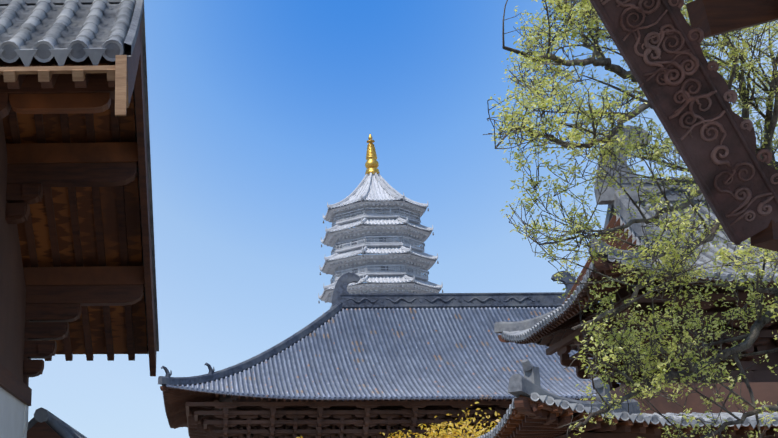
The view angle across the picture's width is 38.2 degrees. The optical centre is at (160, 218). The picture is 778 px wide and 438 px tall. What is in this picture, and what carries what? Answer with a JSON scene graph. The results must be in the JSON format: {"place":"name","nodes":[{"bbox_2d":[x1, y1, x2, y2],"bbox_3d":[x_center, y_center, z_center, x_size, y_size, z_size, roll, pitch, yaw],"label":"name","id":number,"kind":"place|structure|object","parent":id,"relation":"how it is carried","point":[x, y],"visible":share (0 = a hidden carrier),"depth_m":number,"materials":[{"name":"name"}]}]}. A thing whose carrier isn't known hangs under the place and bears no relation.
{"place":"outdoors","nodes":[
{"label":"outdoors","id":0,"kind":"place"},
{"bbox_2d":[0,0,158,437],"bbox_3d":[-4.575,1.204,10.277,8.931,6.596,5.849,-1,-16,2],"label":"building","id":1,"kind":"structure","parent":0,"point":[77,263],"depth_m":10.67,"materials":[{"name":"brown wood"}]},
{"bbox_2d":[28,0,777,437],"label":"sky","id":2,"kind":"structure","parent":0,"point":[263,114],"materials":[{"name":"blue"}]},
{"bbox_2d":[477,125,777,437],"bbox_3d":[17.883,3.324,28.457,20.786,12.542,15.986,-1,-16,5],"label":"side hall","id":3,"kind":"structure","parent":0,"point":[535,410],"depth_m":25.39,"materials":[{"name":"grey tile"}]},
{"bbox_2d":[483,0,777,437],"bbox_3d":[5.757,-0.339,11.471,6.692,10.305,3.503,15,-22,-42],"label":"tree","id":4,"kind":"object","parent":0,"point":[525,121],"depth_m":10.95,"materials":[{"name":"green plant"}]},
{"bbox_2d":[590,0,777,251],"bbox_3d":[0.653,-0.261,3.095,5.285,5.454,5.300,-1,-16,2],"label":"carved bargeboard","id":5,"kind":"object","parent":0,"point":[682,83],"visible":1,"depth_m":4.03,"materials":[{"name":"brown wood"}]},
{"label":"ground","id":6,"kind":"structure","parent":0,"visible":0},
{"bbox_2d":[27,407,86,437],"bbox_3d":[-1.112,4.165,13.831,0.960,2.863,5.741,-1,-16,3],"label":"roof","id":7,"kind":"structure","parent":6,"relation":"on","point":[44,423],"depth_m":11.46,"materials":[{"name":"grey tile"}]},
{"bbox_2d":[318,134,443,313],"bbox_3d":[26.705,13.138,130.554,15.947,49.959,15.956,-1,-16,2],"label":"pagoda","id":8,"kind":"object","parent":6,"relation":"on","point":[387,236],"visible":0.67,"depth_m":129.34,"materials":[{"name":"stone"}]},
{"bbox_2d":[158,271,619,437],"bbox_3d":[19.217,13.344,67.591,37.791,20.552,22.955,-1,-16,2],"label":"hall","id":9,"kind":"structure","parent":6,"relation":"on","point":[347,365],"depth_m":61.86,"materials":[{"name":"grey tile"}]},
{"bbox_2d":[296,402,501,437],"bbox_3d":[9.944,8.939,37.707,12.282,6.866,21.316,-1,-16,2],"label":"ginkgo","id":10,"kind":"object","parent":6,"relation":"on","point":[443,433],"depth_m":43.72,"materials":[{"name":"yellow plant"}]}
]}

